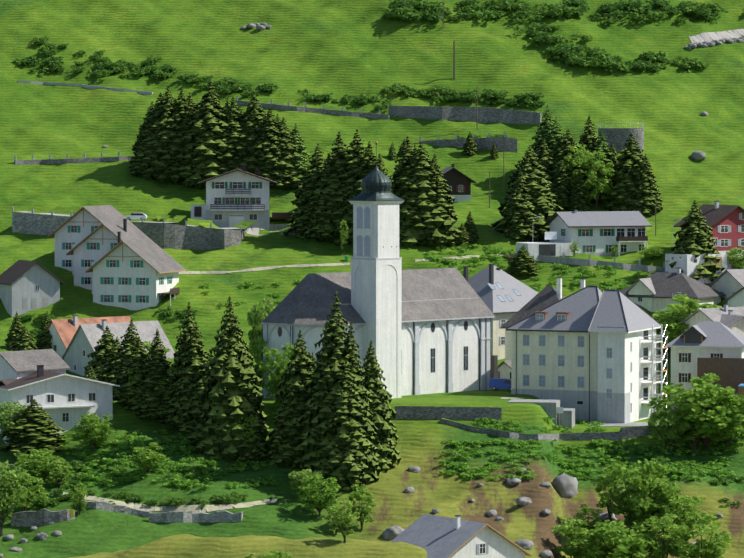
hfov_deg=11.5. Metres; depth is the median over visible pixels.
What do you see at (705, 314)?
house
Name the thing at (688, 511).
tree
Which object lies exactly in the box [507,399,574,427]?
retaining wall
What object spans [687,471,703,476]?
bush
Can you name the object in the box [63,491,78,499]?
bush
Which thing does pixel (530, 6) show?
bush
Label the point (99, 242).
house gable
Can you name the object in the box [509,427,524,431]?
bush
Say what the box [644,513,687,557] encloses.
tree
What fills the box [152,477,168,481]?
bush
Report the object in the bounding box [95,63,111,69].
bush
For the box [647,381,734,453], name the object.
tree
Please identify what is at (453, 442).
bush
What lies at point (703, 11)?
bush
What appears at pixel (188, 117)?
conifer
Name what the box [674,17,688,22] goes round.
bush
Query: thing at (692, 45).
boulder
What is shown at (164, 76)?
bush
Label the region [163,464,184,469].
bush
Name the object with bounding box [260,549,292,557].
tree
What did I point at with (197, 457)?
bush
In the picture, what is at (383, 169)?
conifer
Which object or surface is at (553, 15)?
bush
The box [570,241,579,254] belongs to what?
tree
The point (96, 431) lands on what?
tree
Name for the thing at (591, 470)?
bush
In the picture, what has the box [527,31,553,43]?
bush
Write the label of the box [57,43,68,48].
bush
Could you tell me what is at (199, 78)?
bush
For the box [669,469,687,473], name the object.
bush
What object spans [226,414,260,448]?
tree
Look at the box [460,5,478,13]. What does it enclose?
bush
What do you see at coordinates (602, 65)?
bush
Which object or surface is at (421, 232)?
conifer
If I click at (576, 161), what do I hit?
tree
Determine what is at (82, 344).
house slate
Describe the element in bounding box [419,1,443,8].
bush
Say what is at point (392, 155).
larch
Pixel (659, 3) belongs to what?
bush
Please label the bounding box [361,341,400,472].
conifer
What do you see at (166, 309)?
bush
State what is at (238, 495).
bush
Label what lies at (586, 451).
bush
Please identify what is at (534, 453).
bush
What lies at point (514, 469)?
bush
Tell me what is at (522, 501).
boulder
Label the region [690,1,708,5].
bush
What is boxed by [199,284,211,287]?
bush
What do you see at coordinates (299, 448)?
conifer
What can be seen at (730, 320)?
house
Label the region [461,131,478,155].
conifer
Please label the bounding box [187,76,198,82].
bush
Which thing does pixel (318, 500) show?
tree
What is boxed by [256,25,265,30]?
boulder
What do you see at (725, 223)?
red house
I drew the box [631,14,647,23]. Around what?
bush
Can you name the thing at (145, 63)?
bush
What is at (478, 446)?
bush
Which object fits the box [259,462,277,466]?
bush
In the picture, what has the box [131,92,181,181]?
conifer
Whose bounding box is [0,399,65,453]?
conifer
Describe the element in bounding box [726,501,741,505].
bush
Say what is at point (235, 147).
conifer
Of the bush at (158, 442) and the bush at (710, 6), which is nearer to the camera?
the bush at (158, 442)
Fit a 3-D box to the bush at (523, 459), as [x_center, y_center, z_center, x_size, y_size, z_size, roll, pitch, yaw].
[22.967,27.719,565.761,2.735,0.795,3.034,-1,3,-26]
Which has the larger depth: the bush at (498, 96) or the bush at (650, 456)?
the bush at (498, 96)
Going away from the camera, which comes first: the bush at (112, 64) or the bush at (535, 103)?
the bush at (535, 103)
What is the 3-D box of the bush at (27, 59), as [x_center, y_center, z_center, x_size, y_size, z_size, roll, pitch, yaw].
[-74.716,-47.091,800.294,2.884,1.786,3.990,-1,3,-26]
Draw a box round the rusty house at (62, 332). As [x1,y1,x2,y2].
[42,315,130,357]
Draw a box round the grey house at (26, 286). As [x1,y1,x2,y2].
[0,260,64,316]
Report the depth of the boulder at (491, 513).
550.29 m
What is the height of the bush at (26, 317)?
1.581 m
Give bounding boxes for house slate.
[62,319,174,376]
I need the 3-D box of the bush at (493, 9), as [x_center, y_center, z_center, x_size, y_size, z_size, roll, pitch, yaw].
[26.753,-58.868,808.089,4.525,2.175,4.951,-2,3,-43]
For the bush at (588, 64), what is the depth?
783.29 m
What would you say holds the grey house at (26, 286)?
on the terrain hillside
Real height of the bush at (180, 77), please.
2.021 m
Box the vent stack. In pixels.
[491,355,497,377]
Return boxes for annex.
[498,360,510,378]
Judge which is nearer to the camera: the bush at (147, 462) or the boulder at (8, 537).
the boulder at (8, 537)
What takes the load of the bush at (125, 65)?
on the terrain hillside
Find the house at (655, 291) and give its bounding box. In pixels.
[621,267,725,316]
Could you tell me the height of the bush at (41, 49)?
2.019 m
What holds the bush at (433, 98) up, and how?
on the terrain hillside
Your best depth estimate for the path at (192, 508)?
551.76 m
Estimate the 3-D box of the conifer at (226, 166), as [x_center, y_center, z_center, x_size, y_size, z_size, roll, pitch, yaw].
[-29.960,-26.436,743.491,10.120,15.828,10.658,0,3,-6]
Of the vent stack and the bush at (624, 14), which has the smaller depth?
the vent stack
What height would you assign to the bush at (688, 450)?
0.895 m
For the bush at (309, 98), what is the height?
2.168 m
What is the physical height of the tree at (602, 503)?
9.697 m
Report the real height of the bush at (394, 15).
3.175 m
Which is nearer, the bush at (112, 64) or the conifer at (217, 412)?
the conifer at (217, 412)
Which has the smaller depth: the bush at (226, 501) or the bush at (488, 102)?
the bush at (226, 501)
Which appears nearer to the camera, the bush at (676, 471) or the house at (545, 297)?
the bush at (676, 471)
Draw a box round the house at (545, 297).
[501,277,564,360]
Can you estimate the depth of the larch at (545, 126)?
741.50 m
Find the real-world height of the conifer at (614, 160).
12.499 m
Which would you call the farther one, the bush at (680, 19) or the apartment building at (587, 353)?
the bush at (680, 19)
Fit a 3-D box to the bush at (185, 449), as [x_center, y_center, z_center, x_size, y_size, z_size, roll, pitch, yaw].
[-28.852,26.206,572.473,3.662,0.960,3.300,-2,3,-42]
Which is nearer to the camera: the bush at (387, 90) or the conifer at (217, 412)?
the conifer at (217, 412)
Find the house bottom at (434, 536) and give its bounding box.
[389,514,531,557]
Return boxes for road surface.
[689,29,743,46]
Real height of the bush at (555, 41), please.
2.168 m
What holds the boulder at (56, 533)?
on the terrain hillside
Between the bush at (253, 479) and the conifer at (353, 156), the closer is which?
the bush at (253, 479)
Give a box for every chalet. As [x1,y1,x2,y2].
[191,165,294,230]
[244,227,298,235]
[442,164,475,201]
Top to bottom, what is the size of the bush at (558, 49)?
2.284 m
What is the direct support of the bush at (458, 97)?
on the terrain hillside
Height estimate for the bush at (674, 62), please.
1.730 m
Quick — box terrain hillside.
[0,0,743,557]
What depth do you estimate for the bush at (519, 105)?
769.94 m
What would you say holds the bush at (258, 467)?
on the terrain hillside
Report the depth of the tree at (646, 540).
534.35 m
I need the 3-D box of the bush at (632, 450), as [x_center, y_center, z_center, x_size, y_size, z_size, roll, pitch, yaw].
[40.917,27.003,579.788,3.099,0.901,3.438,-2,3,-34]
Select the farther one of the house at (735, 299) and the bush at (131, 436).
the house at (735, 299)
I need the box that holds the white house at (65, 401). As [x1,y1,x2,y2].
[0,365,119,443]
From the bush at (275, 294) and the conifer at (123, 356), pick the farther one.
the bush at (275, 294)
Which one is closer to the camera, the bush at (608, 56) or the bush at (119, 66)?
the bush at (608, 56)
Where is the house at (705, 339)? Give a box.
[665,321,743,409]
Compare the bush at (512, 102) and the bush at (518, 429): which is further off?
the bush at (512, 102)
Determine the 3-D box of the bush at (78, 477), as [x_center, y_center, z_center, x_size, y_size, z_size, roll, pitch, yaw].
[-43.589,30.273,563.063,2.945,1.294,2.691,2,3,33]
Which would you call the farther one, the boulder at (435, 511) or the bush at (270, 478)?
the bush at (270, 478)
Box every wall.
[11,508,74,526]
[12,205,80,234]
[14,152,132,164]
[18,80,152,94]
[81,500,151,516]
[131,215,255,249]
[149,510,242,522]
[236,96,389,118]
[389,106,541,123]
[395,406,500,419]
[419,132,516,152]
[440,418,658,443]
[537,252,664,272]
[598,123,643,152]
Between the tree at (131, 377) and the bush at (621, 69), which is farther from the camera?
the bush at (621, 69)
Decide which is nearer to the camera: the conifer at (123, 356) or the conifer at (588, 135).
the conifer at (123, 356)
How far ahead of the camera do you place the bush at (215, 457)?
567.75 m
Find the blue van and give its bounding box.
[489,378,510,390]
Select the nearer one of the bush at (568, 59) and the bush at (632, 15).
the bush at (568, 59)
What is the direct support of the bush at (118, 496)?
on the terrain hillside
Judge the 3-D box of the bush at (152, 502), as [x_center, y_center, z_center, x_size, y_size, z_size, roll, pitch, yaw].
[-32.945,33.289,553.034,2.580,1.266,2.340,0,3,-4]
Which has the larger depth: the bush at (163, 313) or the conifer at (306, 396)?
the bush at (163, 313)
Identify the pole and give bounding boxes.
[453,41,453,78]
[454,40,454,79]
[477,85,477,129]
[489,171,489,207]
[503,153,503,192]
[655,197,655,234]
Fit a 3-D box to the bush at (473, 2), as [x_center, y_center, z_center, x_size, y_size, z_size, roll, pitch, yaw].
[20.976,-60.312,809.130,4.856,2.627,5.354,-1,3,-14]
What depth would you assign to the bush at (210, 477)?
560.21 m
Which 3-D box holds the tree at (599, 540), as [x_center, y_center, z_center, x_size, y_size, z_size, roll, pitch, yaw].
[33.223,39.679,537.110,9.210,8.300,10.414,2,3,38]
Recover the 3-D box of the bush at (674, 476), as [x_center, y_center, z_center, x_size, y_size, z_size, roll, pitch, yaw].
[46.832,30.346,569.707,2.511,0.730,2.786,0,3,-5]
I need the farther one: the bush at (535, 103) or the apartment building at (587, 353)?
the bush at (535, 103)
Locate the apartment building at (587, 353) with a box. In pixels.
[506,278,666,422]
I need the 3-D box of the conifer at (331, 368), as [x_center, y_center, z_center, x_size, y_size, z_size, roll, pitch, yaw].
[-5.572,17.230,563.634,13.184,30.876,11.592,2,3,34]
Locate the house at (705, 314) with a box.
[679,304,743,331]
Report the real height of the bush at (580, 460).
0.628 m
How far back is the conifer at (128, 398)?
585.79 m
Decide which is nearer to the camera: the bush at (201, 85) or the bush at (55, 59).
the bush at (201, 85)
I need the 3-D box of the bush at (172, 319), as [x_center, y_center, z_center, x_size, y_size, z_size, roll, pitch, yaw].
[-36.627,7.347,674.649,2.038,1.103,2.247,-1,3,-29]
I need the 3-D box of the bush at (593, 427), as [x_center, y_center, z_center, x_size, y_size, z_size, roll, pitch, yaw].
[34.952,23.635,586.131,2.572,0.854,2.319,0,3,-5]
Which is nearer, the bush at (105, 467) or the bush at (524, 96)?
the bush at (105, 467)
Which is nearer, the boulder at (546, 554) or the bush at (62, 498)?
the boulder at (546, 554)
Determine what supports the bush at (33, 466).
on the terrain hillside
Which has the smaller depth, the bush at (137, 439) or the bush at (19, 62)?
the bush at (137, 439)
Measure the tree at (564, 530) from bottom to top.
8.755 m
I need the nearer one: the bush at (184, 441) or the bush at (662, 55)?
the bush at (184, 441)
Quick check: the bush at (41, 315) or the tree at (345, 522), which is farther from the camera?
the bush at (41, 315)
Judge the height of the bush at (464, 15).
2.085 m
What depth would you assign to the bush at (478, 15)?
802.39 m
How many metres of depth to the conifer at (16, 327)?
663.87 m
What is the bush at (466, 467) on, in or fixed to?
on the terrain hillside
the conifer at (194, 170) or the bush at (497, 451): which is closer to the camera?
the bush at (497, 451)
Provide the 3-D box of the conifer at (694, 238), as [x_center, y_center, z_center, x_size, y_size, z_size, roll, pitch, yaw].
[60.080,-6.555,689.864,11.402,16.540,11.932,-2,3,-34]
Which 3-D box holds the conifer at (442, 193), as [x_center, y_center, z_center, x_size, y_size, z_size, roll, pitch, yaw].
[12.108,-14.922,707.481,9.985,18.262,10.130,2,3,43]
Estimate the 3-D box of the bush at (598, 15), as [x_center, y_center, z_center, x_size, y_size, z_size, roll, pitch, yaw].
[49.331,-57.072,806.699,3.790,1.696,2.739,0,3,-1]
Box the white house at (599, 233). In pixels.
[516,209,651,259]
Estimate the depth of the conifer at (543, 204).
713.23 m
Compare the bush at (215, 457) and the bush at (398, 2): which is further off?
the bush at (398, 2)
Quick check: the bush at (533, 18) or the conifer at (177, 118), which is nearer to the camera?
the conifer at (177, 118)
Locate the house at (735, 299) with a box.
[723,287,743,306]
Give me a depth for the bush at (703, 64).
788.90 m
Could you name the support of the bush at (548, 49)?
on the terrain hillside
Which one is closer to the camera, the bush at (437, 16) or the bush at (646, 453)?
the bush at (646, 453)
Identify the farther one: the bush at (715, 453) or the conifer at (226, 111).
the conifer at (226, 111)
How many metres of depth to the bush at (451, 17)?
802.79 m
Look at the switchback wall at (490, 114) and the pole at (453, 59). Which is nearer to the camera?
the switchback wall at (490, 114)
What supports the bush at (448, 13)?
on the terrain hillside
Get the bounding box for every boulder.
[4,534,13,540]
[9,547,21,551]
[36,532,47,539]
[52,531,61,535]
[247,23,255,28]
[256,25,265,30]
[382,525,403,539]
[404,487,414,492]
[407,466,420,472]
[432,509,439,513]
[486,510,496,516]
[506,477,520,485]
[514,539,533,549]
[516,497,531,505]
[539,482,550,487]
[540,550,552,557]
[541,509,550,514]
[552,473,577,497]
[597,512,616,521]
[689,43,695,48]
[691,151,705,159]
[706,42,715,46]
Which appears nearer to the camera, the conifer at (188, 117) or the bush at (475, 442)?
the bush at (475, 442)
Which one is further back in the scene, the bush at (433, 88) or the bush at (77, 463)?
the bush at (433, 88)
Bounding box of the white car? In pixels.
[124,213,146,219]
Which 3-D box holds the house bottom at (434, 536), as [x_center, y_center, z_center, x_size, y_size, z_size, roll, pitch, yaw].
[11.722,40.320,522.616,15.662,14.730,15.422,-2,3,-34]
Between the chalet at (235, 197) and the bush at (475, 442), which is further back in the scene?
the chalet at (235, 197)
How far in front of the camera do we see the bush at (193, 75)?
787.97 m
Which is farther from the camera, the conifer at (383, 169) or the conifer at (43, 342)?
the conifer at (383, 169)
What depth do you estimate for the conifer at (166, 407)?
582.97 m
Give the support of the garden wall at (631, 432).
on the terrain hillside
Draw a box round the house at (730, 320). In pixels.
[720,310,743,336]
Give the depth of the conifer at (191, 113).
744.90 m
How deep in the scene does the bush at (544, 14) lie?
803.67 m
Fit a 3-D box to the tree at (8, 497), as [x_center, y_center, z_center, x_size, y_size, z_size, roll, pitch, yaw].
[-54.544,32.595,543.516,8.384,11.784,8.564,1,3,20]
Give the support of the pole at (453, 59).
on the terrain hillside
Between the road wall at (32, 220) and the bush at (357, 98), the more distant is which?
the bush at (357, 98)
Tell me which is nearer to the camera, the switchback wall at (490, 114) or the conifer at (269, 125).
the conifer at (269, 125)
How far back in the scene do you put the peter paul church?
598.63 m
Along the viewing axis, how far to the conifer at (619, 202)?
729.16 m
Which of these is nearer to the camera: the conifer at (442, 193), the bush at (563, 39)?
the conifer at (442, 193)
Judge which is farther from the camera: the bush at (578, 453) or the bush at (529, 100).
the bush at (529, 100)
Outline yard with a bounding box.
[590,422,658,426]
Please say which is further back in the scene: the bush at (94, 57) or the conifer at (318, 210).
the bush at (94, 57)
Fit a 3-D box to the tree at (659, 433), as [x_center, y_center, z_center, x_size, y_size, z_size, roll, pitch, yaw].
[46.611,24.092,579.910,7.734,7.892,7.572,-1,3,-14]
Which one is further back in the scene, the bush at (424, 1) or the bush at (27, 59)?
the bush at (424, 1)
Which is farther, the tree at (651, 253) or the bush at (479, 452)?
the tree at (651, 253)
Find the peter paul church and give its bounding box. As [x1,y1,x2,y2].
[261,141,494,398]
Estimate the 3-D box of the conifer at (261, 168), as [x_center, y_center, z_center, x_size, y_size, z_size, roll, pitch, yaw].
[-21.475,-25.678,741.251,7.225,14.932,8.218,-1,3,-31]
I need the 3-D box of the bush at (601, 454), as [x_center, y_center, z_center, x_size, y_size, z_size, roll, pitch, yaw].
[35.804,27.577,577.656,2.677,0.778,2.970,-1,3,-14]
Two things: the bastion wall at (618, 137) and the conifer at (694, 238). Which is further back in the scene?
the bastion wall at (618, 137)
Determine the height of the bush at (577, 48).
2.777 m
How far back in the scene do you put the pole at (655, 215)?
711.75 m
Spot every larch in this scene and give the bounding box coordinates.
[285,123,309,185]
[387,142,396,159]
[528,106,553,156]
[545,116,565,170]
[585,129,614,201]
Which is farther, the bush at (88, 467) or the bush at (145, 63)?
the bush at (145, 63)
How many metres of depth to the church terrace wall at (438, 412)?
584.02 m
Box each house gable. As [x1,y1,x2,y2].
[47,205,146,270]
[66,219,161,289]
[85,232,185,309]
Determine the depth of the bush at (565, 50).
789.71 m
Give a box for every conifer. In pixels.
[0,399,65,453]
[5,311,23,349]
[11,325,36,350]
[35,311,52,349]
[83,326,116,379]
[84,364,99,380]
[96,337,124,388]
[108,319,143,399]
[115,336,148,411]
[129,101,162,179]
[130,330,172,420]
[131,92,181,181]
[143,86,182,181]
[153,111,175,182]
[159,364,178,425]
[164,302,208,429]
[165,321,208,433]
[170,88,191,180]
[170,92,195,166]
[170,101,215,181]
[171,109,207,184]
[175,354,213,444]
[176,100,191,179]
[179,81,234,187]
[195,317,269,461]
[196,418,206,450]
[197,294,264,464]
[211,110,235,172]
[220,96,248,173]
[222,98,233,163]
[232,390,267,460]
[233,91,263,172]
[234,104,247,156]
[234,112,248,160]
[240,105,256,173]
[249,106,285,187]
[252,114,275,186]
[266,330,315,466]
[268,381,304,468]
[269,114,291,184]
[269,117,307,189]
[282,143,325,239]
[292,315,337,470]
[296,353,313,433]
[298,291,374,484]
[300,153,339,242]
[310,132,354,241]
[313,360,379,491]
[318,129,370,245]
[333,141,380,243]
[342,321,380,481]
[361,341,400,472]
[370,153,402,241]
[387,136,427,243]
[394,142,462,248]
[397,139,409,154]
[399,145,424,229]
[416,153,460,247]
[455,224,471,246]
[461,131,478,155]
[463,211,478,244]
[489,142,498,158]
[491,145,562,241]
[501,169,539,241]
[507,245,539,275]
[530,139,558,190]
[549,129,591,191]
[550,160,572,208]
[567,168,592,211]
[578,115,597,176]
[602,133,662,211]
[607,141,618,178]
[612,167,630,210]
[628,154,663,216]
[666,200,724,283]
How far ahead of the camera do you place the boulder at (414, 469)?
568.08 m
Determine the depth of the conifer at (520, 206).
709.08 m
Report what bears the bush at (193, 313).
on the terrain hillside
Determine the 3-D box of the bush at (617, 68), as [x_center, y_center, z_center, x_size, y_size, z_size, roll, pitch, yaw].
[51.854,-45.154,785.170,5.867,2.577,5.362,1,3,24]
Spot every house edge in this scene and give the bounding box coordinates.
[0,349,69,379]
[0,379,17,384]
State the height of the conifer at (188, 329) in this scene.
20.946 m
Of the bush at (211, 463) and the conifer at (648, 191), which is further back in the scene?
the conifer at (648, 191)
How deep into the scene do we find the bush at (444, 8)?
804.48 m
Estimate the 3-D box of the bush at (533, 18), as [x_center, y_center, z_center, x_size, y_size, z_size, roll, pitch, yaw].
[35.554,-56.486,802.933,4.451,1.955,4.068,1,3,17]
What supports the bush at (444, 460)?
on the terrain hillside
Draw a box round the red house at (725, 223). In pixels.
[665,201,743,283]
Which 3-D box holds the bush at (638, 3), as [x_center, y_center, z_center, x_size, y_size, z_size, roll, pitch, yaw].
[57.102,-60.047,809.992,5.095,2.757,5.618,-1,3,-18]
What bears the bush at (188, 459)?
on the terrain hillside
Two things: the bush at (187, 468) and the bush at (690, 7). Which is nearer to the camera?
the bush at (187, 468)
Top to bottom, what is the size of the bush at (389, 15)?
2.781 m
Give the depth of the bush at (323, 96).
776.64 m
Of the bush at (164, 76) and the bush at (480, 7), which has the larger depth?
the bush at (480, 7)
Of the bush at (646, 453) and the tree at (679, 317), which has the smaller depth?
the bush at (646, 453)
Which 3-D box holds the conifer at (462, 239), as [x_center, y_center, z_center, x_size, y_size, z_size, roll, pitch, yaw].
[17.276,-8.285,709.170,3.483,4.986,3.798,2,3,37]
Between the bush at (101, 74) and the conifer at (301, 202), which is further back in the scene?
the bush at (101, 74)
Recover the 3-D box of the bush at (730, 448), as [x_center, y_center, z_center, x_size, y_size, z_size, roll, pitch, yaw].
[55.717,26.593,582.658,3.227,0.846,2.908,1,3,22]
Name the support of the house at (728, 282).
on the terrain hillside
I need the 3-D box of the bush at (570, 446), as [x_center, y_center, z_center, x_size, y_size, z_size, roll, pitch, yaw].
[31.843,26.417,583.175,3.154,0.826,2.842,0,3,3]
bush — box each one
[14,60,25,64]
[20,58,32,62]
[20,314,34,321]
[22,61,35,65]
[26,55,42,62]
[29,328,38,335]
[33,40,44,45]
[35,61,57,70]
[37,37,48,42]
[37,45,57,52]
[38,312,54,320]
[38,315,56,321]
[39,66,61,72]
[39,481,53,487]
[39,497,57,506]
[40,49,60,56]
[42,61,63,67]
[46,56,63,62]
[50,488,65,493]
[52,68,64,71]
[53,492,62,496]
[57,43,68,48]
[57,473,75,479]
[57,494,71,499]
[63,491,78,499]
[65,484,73,489]
[67,479,79,484]
[70,460,85,469]
[71,65,86,71]
[71,67,84,73]
[73,474,90,481]
[74,50,86,55]
[74,61,83,65]
[74,466,93,470]
[77,453,94,457]
[81,449,100,454]
[81,472,95,476]
[81,487,96,494]
[85,453,105,458]
[85,475,101,478]
[88,53,102,59]
[89,67,107,74]
[90,455,107,459]
[91,62,110,68]
[92,69,114,76]
[95,60,112,63]
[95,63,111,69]
[96,57,110,62]
[96,476,114,481]
[98,450,116,455]
[98,465,112,469]
[101,458,121,463]
[101,492,112,497]
[102,482,120,486]
[106,61,118,68]
[109,465,127,469]
[110,67,127,73]
[111,470,129,475]
[111,480,126,484]
[111,491,129,498]
[112,62,128,67]
[112,458,128,462]
[114,440,133,445]
[114,453,131,457]
[116,434,134,439]
[116,443,138,448]
[117,471,134,475]
[118,73,131,77]
[119,60,133,68]
[122,461,137,465]
[122,476,140,480]
[125,495,143,500]
[126,493,138,499]
[130,66,150,75]
[130,442,148,445]
[132,437,148,441]
[132,496,143,501]
[133,469,150,472]
[134,67,150,75]
[138,472,151,475]
[140,59,155,65]
[143,499,159,505]
[146,55,163,62]
[151,70,171,78]
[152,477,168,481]
[155,440,169,443]
[157,306,172,311]
[159,311,172,314]
[159,450,173,455]
[160,73,174,78]
[162,471,182,476]
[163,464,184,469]
[164,316,175,321]
[165,461,185,465]
[166,498,184,505]
[168,444,185,447]
[170,498,185,504]
[172,466,192,471]
[172,478,189,483]
[174,439,189,443]
[175,74,190,82]
[175,312,195,318]
[176,451,192,455]
[179,457,196,461]
[180,445,191,450]
[180,472,195,476]
[182,74,199,79]
[182,481,199,485]
[185,455,204,459]
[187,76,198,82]
[189,498,201,502]
[192,76,205,82]
[195,483,212,487]
[196,458,215,462]
[197,81,212,89]
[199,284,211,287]
[200,500,208,505]
[201,461,217,465]
[203,75,213,80]
[203,79,219,85]
[204,475,221,480]
[205,467,218,471]
[209,456,222,459]
[211,494,219,500]
[214,78,236,86]
[214,85,232,93]
[215,85,234,93]
[216,496,228,503]
[222,494,241,502]
[226,484,238,487]
[227,467,244,471]
[230,491,245,498]
[231,80,245,87]
[231,464,249,469]
[232,85,246,92]
[234,83,252,90]
[239,461,260,466]
[240,89,259,96]
[241,482,259,486]
[246,480,261,483]
[247,477,264,481]
[254,465,269,469]
[256,82,273,91]
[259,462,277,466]
[262,479,280,484]
[263,475,276,479]
[267,85,278,91]
[267,292,281,296]
[297,89,309,92]
[304,93,322,101]
[315,92,332,101]
[350,94,369,102]
[358,94,381,101]
[374,103,392,110]
[380,87,395,92]
[381,7,411,18]
[385,8,403,19]
[386,8,417,19]
[388,0,414,5]
[388,1,413,8]
[391,83,405,92]
[397,9,430,20]
[398,89,412,95]
[403,14,422,21]
[403,91,420,97]
[406,0,423,10]
[407,87,427,95]
[413,0,434,6]
[415,3,441,11]
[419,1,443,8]
[421,91,438,97]
[422,9,445,22]
[428,85,448,93]
[428,95,444,100]
[429,6,449,13]
[434,8,452,16]
[438,92,458,101]
[438,459,454,463]
[439,469,455,474]
[440,449,456,453]
[441,439,458,444]
[443,89,458,95]
[446,14,461,20]
[450,461,467,466]
[450,463,468,467]
[452,93,471,101]
[454,12,472,18]
[454,452,472,457]
[454,455,469,458]
[455,0,477,6]
[457,472,471,476]
[458,448,477,451]
[458,465,473,470]
[459,92,480,102]
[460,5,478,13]
[463,89,476,96]
[464,474,482,479]
[467,9,497,19]
[468,440,481,444]
[469,443,481,447]
[471,450,485,454]
[472,5,484,9]
[473,439,491,444]
[473,466,492,470]
[474,469,490,473]
[474,472,491,476]
[475,417,489,421]
[479,9,500,18]
[481,90,508,98]
[483,0,506,4]
[483,100,493,104]
[484,89,503,98]
[484,249,499,253]
[486,5,507,10]
[486,476,497,479]
[487,450,502,453]
[489,10,504,15]
[490,89,503,98]
[491,99,504,104]
[492,438,509,443]
[492,454,511,459]
[497,474,516,478]
[498,3,522,11]
[499,1,523,10]
[502,249,515,253]
[503,98,519,106]
[505,467,522,471]
[506,462,521,465]
[508,9,534,17]
[509,1,528,10]
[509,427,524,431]
[512,0,528,4]
[512,18,529,23]
[512,25,544,37]
[512,442,526,446]
[514,457,531,462]
[515,103,528,106]
[516,91,533,99]
[516,469,533,473]
[519,97,532,106]
[520,7,531,15]
[520,439,537,444]
[520,453,532,456]
[521,473,537,478]
[524,448,537,451]
[527,15,547,20]
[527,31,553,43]
[528,3,540,8]
[530,92,544,101]
[530,450,549,455]
[531,100,547,106]
[532,25,547,31]
[535,9,548,15]
[537,7,550,15]
[538,23,561,31]
[538,45,559,54]
[540,3,558,8]
[540,33,565,43]
[544,5,566,18]
[544,35,561,44]
[545,453,557,458]
[547,11,566,18]
[548,54,560,61]
[551,47,565,56]
[558,46,575,53]
[560,42,582,52]
[561,4,585,16]
[561,50,580,58]
[561,56,579,63]
[562,0,586,6]
[562,6,581,16]
[565,55,586,65]
[565,58,585,66]
[565,444,583,448]
[567,470,580,475]
[570,33,592,42]
[571,2,589,12]
[572,452,586,455]
[573,56,593,63]
[576,458,589,461]
[579,44,606,55]
[579,449,594,453]
[580,60,601,67]
[581,57,594,67]
[581,468,595,472]
[583,453,596,456]
[584,461,600,465]
[586,426,600,430]
[587,272,599,275]
[589,16,601,20]
[589,53,616,61]
[590,13,605,18]
[590,439,608,443]
[591,60,612,68]
[593,51,615,59]
[594,453,610,457]
[597,2,620,12]
[597,448,616,453]
[599,59,618,70]
[599,265,612,269]
[601,15,619,23]
[601,61,628,70]
[603,0,626,6]
[604,10,620,16]
[605,458,617,463]
[606,62,629,71]
[608,451,626,455]
[613,55,622,61]
[614,456,630,459]
[615,9,629,16]
[618,11,638,19]
[620,1,645,12]
[620,5,639,11]
[623,0,643,8]
[625,448,644,453]
[630,60,654,71]
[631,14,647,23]
[632,8,650,14]
[632,65,647,71]
[635,451,650,454]
[638,51,662,61]
[640,454,655,458]
[641,5,655,10]
[641,52,663,61]
[645,0,669,8]
[646,10,667,20]
[648,67,661,71]
[651,62,666,68]
[651,456,669,460]
[655,51,667,58]
[661,5,673,9]
[664,6,681,14]
[665,450,684,455]
[666,59,682,65]
[668,464,685,469]
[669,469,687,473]
[669,474,682,478]
[671,470,686,476]
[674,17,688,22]
[674,56,693,61]
[676,1,698,13]
[679,60,703,71]
[680,475,698,479]
[682,5,707,15]
[684,448,701,452]
[685,58,708,67]
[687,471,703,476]
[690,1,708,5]
[691,451,709,455]
[693,8,713,18]
[694,9,709,18]
[695,461,716,465]
[698,2,727,12]
[701,469,712,474]
[704,2,722,14]
[706,15,721,20]
[707,450,721,454]
[707,479,722,485]
[708,6,721,14]
[716,446,735,450]
[716,469,733,472]
[718,477,730,483]
[721,442,740,446]
[723,471,735,475]
[726,476,741,481]
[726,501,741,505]
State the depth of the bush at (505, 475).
560.39 m
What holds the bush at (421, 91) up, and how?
on the terrain hillside
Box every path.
[51,492,277,512]
[179,263,349,273]
[415,254,515,261]
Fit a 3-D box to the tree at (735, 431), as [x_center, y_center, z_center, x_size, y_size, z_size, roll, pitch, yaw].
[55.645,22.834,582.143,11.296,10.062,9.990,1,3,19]
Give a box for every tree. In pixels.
[0,401,41,438]
[0,460,29,535]
[0,475,48,510]
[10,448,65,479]
[48,460,71,487]
[69,487,87,513]
[72,412,116,449]
[127,367,141,391]
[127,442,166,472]
[142,341,174,364]
[158,366,173,403]
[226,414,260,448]
[245,553,267,557]
[246,335,273,391]
[247,297,273,354]
[250,306,275,340]
[257,342,299,406]
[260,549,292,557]
[288,469,322,497]
[296,473,341,516]
[324,505,343,534]
[331,498,358,542]
[339,219,348,255]
[348,484,375,530]
[551,517,595,557]
[555,144,594,182]
[568,525,628,557]
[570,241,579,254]
[573,504,603,531]
[579,520,654,557]
[580,151,614,209]
[593,465,623,521]
[600,179,612,203]
[600,459,669,534]
[610,246,617,256]
[611,533,657,557]
[619,462,681,531]
[629,483,681,533]
[640,245,665,259]
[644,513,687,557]
[646,408,691,451]
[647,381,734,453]
[652,294,721,342]
[653,316,681,358]
[654,487,707,538]
[658,307,693,340]
[664,373,743,449]
[670,514,732,557]
[699,394,743,451]
[726,247,743,268]
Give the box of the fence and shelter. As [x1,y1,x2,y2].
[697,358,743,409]
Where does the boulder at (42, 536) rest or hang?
on the terrain hillside
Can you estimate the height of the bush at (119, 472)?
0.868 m
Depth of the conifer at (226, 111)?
742.47 m
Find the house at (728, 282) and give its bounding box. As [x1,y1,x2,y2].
[708,269,743,298]
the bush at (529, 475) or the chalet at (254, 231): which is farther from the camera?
the chalet at (254, 231)
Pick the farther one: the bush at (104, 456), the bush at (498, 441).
the bush at (498, 441)
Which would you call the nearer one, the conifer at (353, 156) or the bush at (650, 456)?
the bush at (650, 456)
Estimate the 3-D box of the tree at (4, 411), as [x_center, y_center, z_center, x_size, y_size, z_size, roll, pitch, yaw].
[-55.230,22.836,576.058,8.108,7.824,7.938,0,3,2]
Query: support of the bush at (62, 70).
on the terrain hillside
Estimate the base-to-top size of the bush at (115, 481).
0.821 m
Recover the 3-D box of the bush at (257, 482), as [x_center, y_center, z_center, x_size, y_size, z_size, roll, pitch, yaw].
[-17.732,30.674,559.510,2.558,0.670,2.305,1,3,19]

